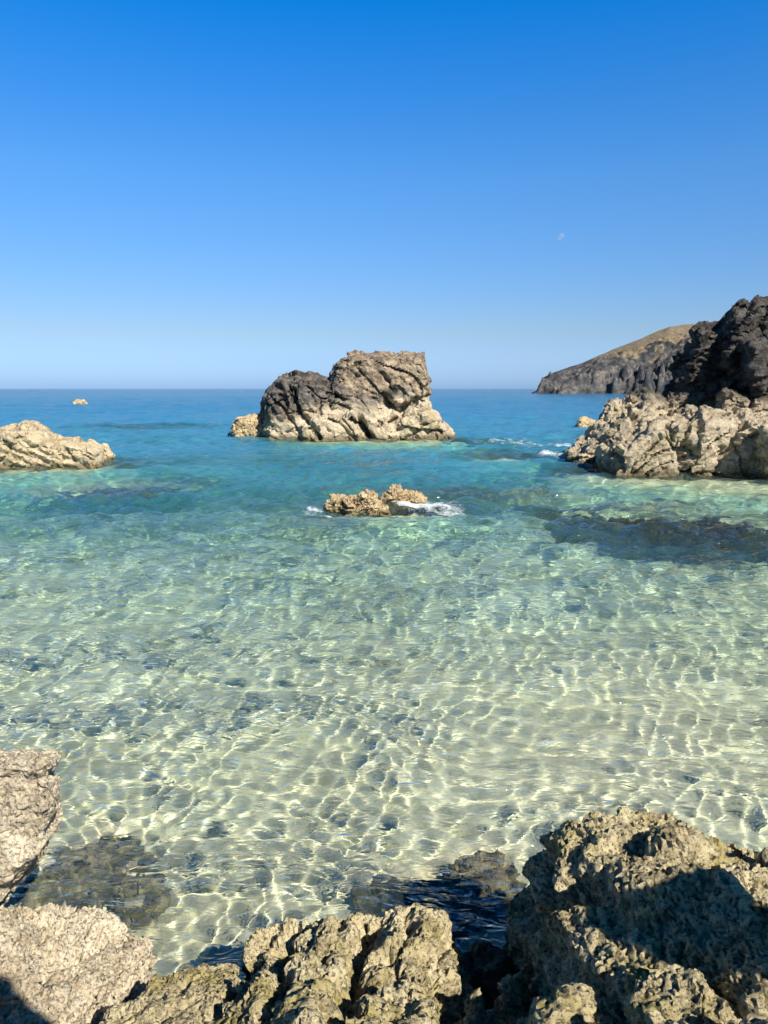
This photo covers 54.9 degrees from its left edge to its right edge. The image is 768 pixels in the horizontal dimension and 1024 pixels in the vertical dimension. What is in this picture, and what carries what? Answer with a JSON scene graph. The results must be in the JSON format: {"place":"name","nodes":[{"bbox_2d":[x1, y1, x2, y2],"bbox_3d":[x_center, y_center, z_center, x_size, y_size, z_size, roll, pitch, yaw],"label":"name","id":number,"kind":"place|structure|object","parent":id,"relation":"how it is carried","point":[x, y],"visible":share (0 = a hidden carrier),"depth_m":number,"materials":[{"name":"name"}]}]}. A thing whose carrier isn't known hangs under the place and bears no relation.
{"place":"outdoors","nodes":[
{"label":"outdoors","id":0,"kind":"place"},
{"bbox_2d":[0,389,767,979],"bbox_3d":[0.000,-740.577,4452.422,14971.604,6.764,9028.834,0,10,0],"label":"sea","id":1,"kind":"structure","parent":0,"point":[244,691],"depth_m":8.33,"materials":[{"name":"liquid"}]},
{"bbox_2d":[309,501,450,516],"bbox_3d":[0.065,-0.073,18.706,4.738,0.412,3.972,0,10,0],"label":"foam","id":2,"kind":"object","parent":1,"relation":"on","point":[422,505],"visible":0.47,"depth_m":19.12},
{"bbox_2d":[575,416,595,426],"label":"rock","id":3,"kind":"object","parent":1,"relation":"in","point":[583,421],"visible":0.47,"depth_m":56.83,"materials":[{"name":"beige stone"}]},
{"bbox_2d":[0,0,767,388],"label":"sky","id":4,"kind":"structure","parent":0,"point":[195,194],"materials":[{"name":"blue"}]},
{"bbox_2d":[532,324,694,393],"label":"headland","id":5,"kind":"structure","parent":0,"point":[647,361],"depth_m":402.91,"materials":[{"name":"grey stone"}]},
{"bbox_3d":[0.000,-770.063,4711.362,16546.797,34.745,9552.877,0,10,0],"label":"seabed","id":6,"kind":"structure","parent":0,"visible":0},
{"bbox_2d":[0,747,62,906],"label":"shore slab","id":7,"kind":"structure","parent":6,"relation":"on","point":[31,810],"depth_m":3.33,"materials":[{"name":"beige stone"}]},
{"bbox_2d":[0,420,114,468],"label":"rock","id":8,"kind":"object","parent":6,"relation":"on","point":[25,443],"visible":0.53,"depth_m":28.14,"materials":[{"name":"beige stone"}]},
{"bbox_2d":[0,900,156,1023],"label":"shore rock","id":9,"kind":"object","parent":6,"relation":"on","point":[64,963],"visible":0.91,"depth_m":3.41,"materials":[{"name":"beige stone"}]},
{"bbox_2d":[72,399,87,403],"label":"rock","id":10,"kind":"object","parent":6,"relation":"on","point":[79,401],"visible":0.42,"depth_m":137.78,"materials":[{"name":"beige stone"}]},
{"bbox_2d":[229,413,263,436],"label":"rock","id":11,"kind":"object","parent":6,"relation":"on","point":[250,425],"visible":0.39,"depth_m":45.14,"materials":[{"name":"beige stone"}]},
{"bbox_2d":[222,902,486,1023],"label":"shore boulder","id":12,"kind":"object","parent":6,"relation":"on","point":[400,964],"visible":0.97,"depth_m":3.00,"materials":[{"name":"beige stone"}]},
{"bbox_2d":[322,489,390,517],"bbox_3d":[-0.713,-0.102,18.612,1.780,0.970,1.106,0,10,0],"label":"awash rock","id":13,"kind":"object","parent":6,"relation":"on","point":[368,501],"visible":0.65,"depth_m":18.24,"materials":[{"name":"beige stone"}]},
{"bbox_2d":[259,350,455,441],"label":"sea stack","id":14,"kind":"object","parent":6,"relation":"on","point":[356,395],"visible":0.66,"depth_m":43.41,"materials":[{"name":"beige stone"}]},
{"bbox_2d":[379,484,426,504],"bbox_3d":[0.481,-0.297,19.593,1.366,0.950,0.696,-2,10,-11],"label":"awash rock","id":15,"kind":"object","parent":6,"relation":"on","point":[396,493],"visible":0.5,"depth_m":19.37,"materials":[{"name":"beige stone"}]},
{"bbox_2d":[461,941,519,1009],"bbox_3d":[0.520,2.495,3.595,0.472,0.727,0.544,0,10,0],"label":"shore stone","id":16,"kind":"object","parent":6,"relation":"on","point":[488,966],"visible":0.29,"depth_m":3.53,"materials":[{"name":"black stone"}]},
{"bbox_2d":[503,806,767,997],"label":"shore boulder","id":17,"kind":"object","parent":6,"relation":"on","point":[590,858],"visible":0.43,"depth_m":3.08,"materials":[{"name":"beige stone"}]},
{"bbox_2d":[527,862,754,1015],"bbox_3d":[0.848,2.047,2.656,0.809,1.608,0.647,3,10,19],"label":"shore boulder","id":18,"kind":"object","parent":6,"relation":"on","point":[686,915],"visible":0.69,"depth_m":2.55,"materials":[{"name":"grey stone"}]},
{"bbox_2d":[565,294,767,479],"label":"rocky outcrop","id":19,"kind":"object","parent":6,"relation":"on","point":[704,413],"visible":0.77,"depth_m":27.59,"materials":[{"name":"beige stone"}]},
{"bbox_2d":[611,521,728,548],"bbox_3d":[6.522,1.595,16.604,5.345,2.535,6.272,-6,11,-34],"label":"submerged reef","id":20,"kind":"object","parent":6,"relation":"on","point":[629,523],"depth_m":17.13},
{"bbox_3d":[0.004,2.484,0.507,6.124,2.176,5.374,0,10,0],"label":"bedrock ledge","id":21,"kind":"object","parent":6,"relation":"on","visible":0},
{"bbox_2d":[99,963,241,1023],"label":"shore rock","id":22,"kind":"object","parent":21,"relation":"on","point":[202,993],"visible":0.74,"depth_m":3.02,"materials":[{"name":"beige stone"}]},
{"bbox_2d":[455,988,503,1023],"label":"shore stone","id":23,"kind":"object","parent":21,"relation":"on","point":[475,1011],"visible":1,"depth_m":2.70,"materials":[{"name":"stone"}]},
{"bbox_2d":[493,971,532,1023],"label":"shore stone","id":24,"kind":"object","parent":21,"relation":"on","point":[513,1001],"visible":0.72,"depth_m":2.89,"materials":[{"name":"stone"}]},
{"bbox_2d":[515,1016,527,1023],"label":"shore stone","id":25,"kind":"object","parent":21,"relation":"on","point":[522,1020],"visible":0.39,"depth_m":2.42,"materials":[{"name":"stone"}]},
{"bbox_2d":[527,983,625,1023],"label":"shore stone","id":26,"kind":"object","parent":21,"relation":"on","point":[576,1003],"visible":0.88,"depth_m":2.30,"materials":[{"name":"beige stone"}]},
{"bbox_2d":[645,1010,687,1023],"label":"shore stone","id":27,"kind":"object","parent":21,"relation":"on","point":[653,1017],"visible":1,"depth_m":1.99,"materials":[{"name":"beige stone"}]},
{"bbox_2d":[623,963,742,1023],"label":"shore stone","id":28,"kind":"object","parent":21,"relation":"on","point":[673,992],"visible":0.95,"depth_m":2.15,"materials":[{"name":"beige stone"}]},
{"bbox_2d":[719,936,767,1017],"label":"shore stone","id":29,"kind":"object","parent":21,"relation":"on","point":[744,980],"visible":0.69,"depth_m":2.13,"materials":[{"name":"grey stone"}]},
{"bbox_2d":[739,1013,767,1023],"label":"shore stone","id":30,"kind":"object","parent":21,"relation":"on","point":[753,1018],"visible":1,"depth_m":1.90,"materials":[{"name":"beige stone"}]}
]}

